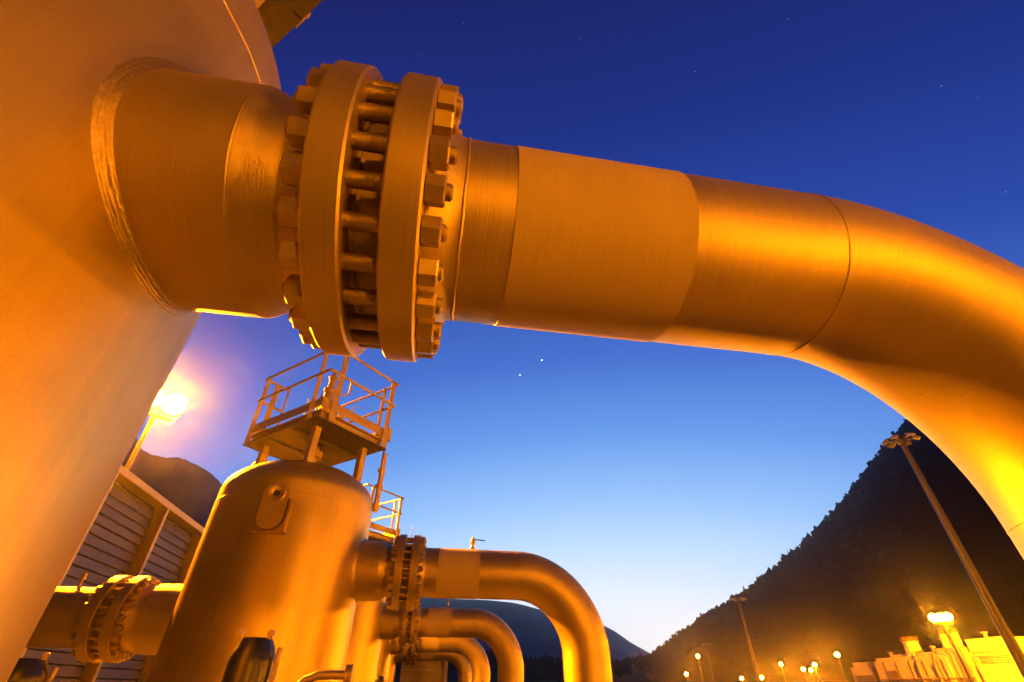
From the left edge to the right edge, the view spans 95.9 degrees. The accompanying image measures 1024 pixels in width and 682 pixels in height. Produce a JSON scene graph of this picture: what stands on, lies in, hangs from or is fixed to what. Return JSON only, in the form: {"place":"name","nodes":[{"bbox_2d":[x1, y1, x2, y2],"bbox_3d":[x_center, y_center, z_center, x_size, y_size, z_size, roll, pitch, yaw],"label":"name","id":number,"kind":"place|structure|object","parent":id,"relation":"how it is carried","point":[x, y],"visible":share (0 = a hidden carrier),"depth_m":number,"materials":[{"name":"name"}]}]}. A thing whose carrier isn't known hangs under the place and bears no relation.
{"place":"outdoors","nodes":[
{"label":"outdoors","id":0,"kind":"place"},
{"bbox_2d":[115,438,222,534],"bbox_3d":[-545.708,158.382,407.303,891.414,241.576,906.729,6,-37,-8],"label":"mountain","id":1,"kind":"structure","parent":0,"point":[190,489],"depth_m":436.46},
{"bbox_2d":[399,661,447,681],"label":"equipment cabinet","id":2,"kind":"object","parent":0,"point":[427,671],"visible":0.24,"depth_m":26.82,"materials":[{"name":"metal"}]},
{"bbox_2d":[397,598,649,670],"bbox_3d":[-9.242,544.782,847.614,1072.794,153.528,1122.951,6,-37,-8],"label":"mountain","id":3,"kind":"structure","parent":0,"point":[534,631],"depth_m":730.79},
{"bbox_2d":[394,659,662,681],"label":"hill","id":4,"kind":"structure","parent":0,"point":[638,676],"depth_m":272.39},
{"bbox_2d":[395,648,689,681],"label":"hill forest","id":5,"kind":"object","parent":4,"relation":"on","point":[549,665],"visible":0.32,"depth_m":289.54,"materials":[{"name":"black plant"}]},
{"bbox_2d":[136,0,1023,652],"label":"sky","id":6,"kind":"structure","parent":0,"point":[665,479],"materials":[{"name":"blue"}]},
{"bbox_2d":[818,680,854,681],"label":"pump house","id":7,"kind":"structure","parent":0,"point":[836,680],"depth_m":63.31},
{"bbox_2d":[656,423,1023,681],"bbox_3d":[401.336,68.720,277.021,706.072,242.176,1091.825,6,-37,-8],"label":"wooded mountain","id":8,"kind":"structure","parent":0,"point":[972,593],"depth_m":243.01,"materials":[{"name":"plant"}]},
{"bbox_2d":[643,418,1023,681],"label":"mountain forest","id":9,"kind":"object","parent":8,"relation":"on","point":[767,634],"visible":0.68,"depth_m":242.71,"materials":[{"name":"black plant"}]},
{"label":"road","id":10,"kind":"structure","parent":0,"visible":0},
{"bbox_2d":[882,433,1023,678],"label":"light mast","id":11,"kind":"object","parent":10,"relation":"on","point":[1009,640],"visible":1,"depth_m":22.71,"materials":[{"name":"metal"}]},
{"bbox_3d":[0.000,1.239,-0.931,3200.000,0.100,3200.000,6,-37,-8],"label":"ground","id":12,"kind":"structure","parent":0,"visible":0},
{"bbox_2d":[7,652,58,681],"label":"valve actuator","id":13,"kind":"object","parent":12,"relation":"on","point":[30,670],"visible":0.7,"depth_m":4.20,"materials":[{"name":"green paint"}]},
{"bbox_2d":[20,465,204,681],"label":"noise barrier","id":14,"kind":"object","parent":12,"relation":"on","point":[127,533],"visible":0.36,"depth_m":12.67,"materials":[{"name":"wood"},{"name":"galvanised steel"}]},
{"bbox_2d":[116,389,188,485],"bbox_3d":[-11.693,5.513,12.785,0.562,9.549,1.528,-30,-46,34],"label":"lamp post","id":15,"kind":"object","parent":12,"relation":"on","point":[172,404],"visible":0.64,"depth_m":15.29,"materials":[{"name":"yellow metal"}]},
{"bbox_2d":[0,0,389,681],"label":"separator vessel","id":16,"kind":"object","parent":12,"relation":"on","point":[144,144],"visible":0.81,"depth_m":1.42,"materials":[{"name":"metal"}]},
{"bbox_2d":[254,0,321,47],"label":"access platform","id":17,"kind":"structure","parent":16,"relation":"attached to","point":[281,19],"depth_m":3.11,"materials":[{"name":"metal"}]},
{"bbox_2d":[220,629,283,681],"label":"valve actuator","id":18,"kind":"object","parent":12,"relation":"on","point":[254,659],"visible":1,"depth_m":3.40,"materials":[{"name":"black paint"}]},
{"bbox_2d":[98,460,411,681],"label":"separator vessel","id":19,"kind":"object","parent":12,"relation":"on","point":[293,558],"visible":0.93,"depth_m":6.52,"materials":[{"name":"metal"}]},
{"bbox_2d":[25,573,160,662],"bbox_3d":[-7.064,4.592,6.017,3.368,2.889,1.090,6,-37,-8],"label":"inlet pipe","id":20,"kind":"object","parent":19,"relation":"attached to","point":[72,618],"visible":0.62,"depth_m":6.34,"materials":[{"name":"metal"}]},
{"bbox_2d":[242,352,398,512],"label":"access platform","id":21,"kind":"structure","parent":19,"relation":"attached to","point":[333,437],"depth_m":8.54,"materials":[{"name":"metal"}]},
{"bbox_2d":[302,370,357,461],"bbox_3d":[-3.665,1.577,9.181,0.831,2.170,0.731,-21,-42,25],"label":"relief valve","id":22,"kind":"object","parent":19,"relation":"on","point":[329,391],"visible":0.3,"depth_m":9.29,"materials":[{"name":"metal"}]},
{"bbox_2d":[297,664,353,681],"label":"drain pipe","id":23,"kind":"object","parent":12,"relation":"on","point":[346,675],"visible":1,"depth_m":3.87,"materials":[{"name":"metal"}]},
{"bbox_2d":[345,598,411,681],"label":"separator vessel","id":24,"kind":"object","parent":12,"relation":"on","point":[375,623],"visible":0.38,"depth_m":12.55,"materials":[{"name":"metal"}]},
{"bbox_2d":[364,483,403,544],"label":"access platform","id":25,"kind":"structure","parent":24,"relation":"attached to","point":[389,535],"depth_m":14.53,"materials":[{"name":"metal"}]},
{"bbox_2d":[374,674,386,681],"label":"valve actuator","id":26,"kind":"object","parent":12,"relation":"on","point":[379,678],"visible":1,"depth_m":9.25,"materials":[{"name":"green paint"}]},
{"bbox_2d":[377,637,410,681],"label":"separator vessel","id":27,"kind":"object","parent":12,"relation":"on","point":[389,648],"visible":0.23,"depth_m":18.44,"materials":[{"name":"metal"}]},
{"bbox_2d":[388,653,411,681],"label":"separator vessel","id":28,"kind":"object","parent":12,"relation":"on","point":[395,659],"visible":0.21,"depth_m":24.23,"materials":[{"name":"metal"}]},
{"bbox_2d":[405,652,471,681],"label":"outlet pipe","id":29,"kind":"object","parent":12,"relation":"on","point":[460,663],"visible":0.54,"depth_m":24.80,"materials":[{"name":"metal"}]},
{"bbox_2d":[403,637,489,681],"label":"outlet pipe","id":30,"kind":"object","parent":12,"relation":"on","point":[471,651],"visible":0.69,"depth_m":19.06,"materials":[{"name":"metal"}]},
{"bbox_2d":[398,599,523,681],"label":"outlet pipe","id":31,"kind":"object","parent":12,"relation":"on","point":[494,632],"visible":0.9,"depth_m":13.30,"materials":[{"name":"metal"}]},
{"bbox_2d":[386,528,612,681],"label":"outlet pipe","id":32,"kind":"object","parent":12,"relation":"on","point":[557,595],"visible":0.98,"depth_m":7.52,"materials":[{"name":"metal"}]},
{"bbox_2d":[273,63,1023,558],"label":"outlet pipe","id":33,"kind":"object","parent":12,"relation":"on","point":[919,325],"visible":0.94,"depth_m":1.76,"materials":[{"name":"metal"}]},
{"bbox_2d":[696,654,702,681],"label":"lamp post","id":34,"kind":"object","parent":12,"relation":"on","point":[697,656],"visible":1,"depth_m":92.55,"materials":[{"name":"grey metal"}]},
{"bbox_2d":[701,643,714,681],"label":"light mast","id":35,"kind":"object","parent":12,"relation":"on","point":[706,644],"visible":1,"depth_m":152.28,"materials":[{"name":"grey metal"}]},
{"bbox_2d":[730,597,760,681],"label":"light mast","id":36,"kind":"object","parent":12,"relation":"on","point":[738,599],"visible":1,"depth_m":74.23,"materials":[{"name":"metal"}]},
{"bbox_2d":[834,652,846,679],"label":"lamp post","id":37,"kind":"object","parent":12,"relation":"on","point":[836,654],"visible":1,"depth_m":71.03,"materials":[{"name":"grey paint"}]},
{"bbox_2d":[851,628,1023,681],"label":"turbine enclosure","id":38,"kind":"object","parent":12,"relation":"on","point":[986,658],"visible":0.92,"depth_m":40.92,"materials":[{"name":"yellow metal"}]},
{"bbox_2d":[940,657,956,681],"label":"service door","id":39,"kind":"structure","parent":38,"relation":"in","point":[946,664],"depth_m":40.36,"materials":[{"name":"yellow metal"}]},
{"bbox_2d":[928,612,972,681],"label":"lamp post","id":40,"kind":"object","parent":12,"relation":"on","point":[939,617],"visible":1,"depth_m":32.69,"materials":[{"name":"grey paint"}]}
]}

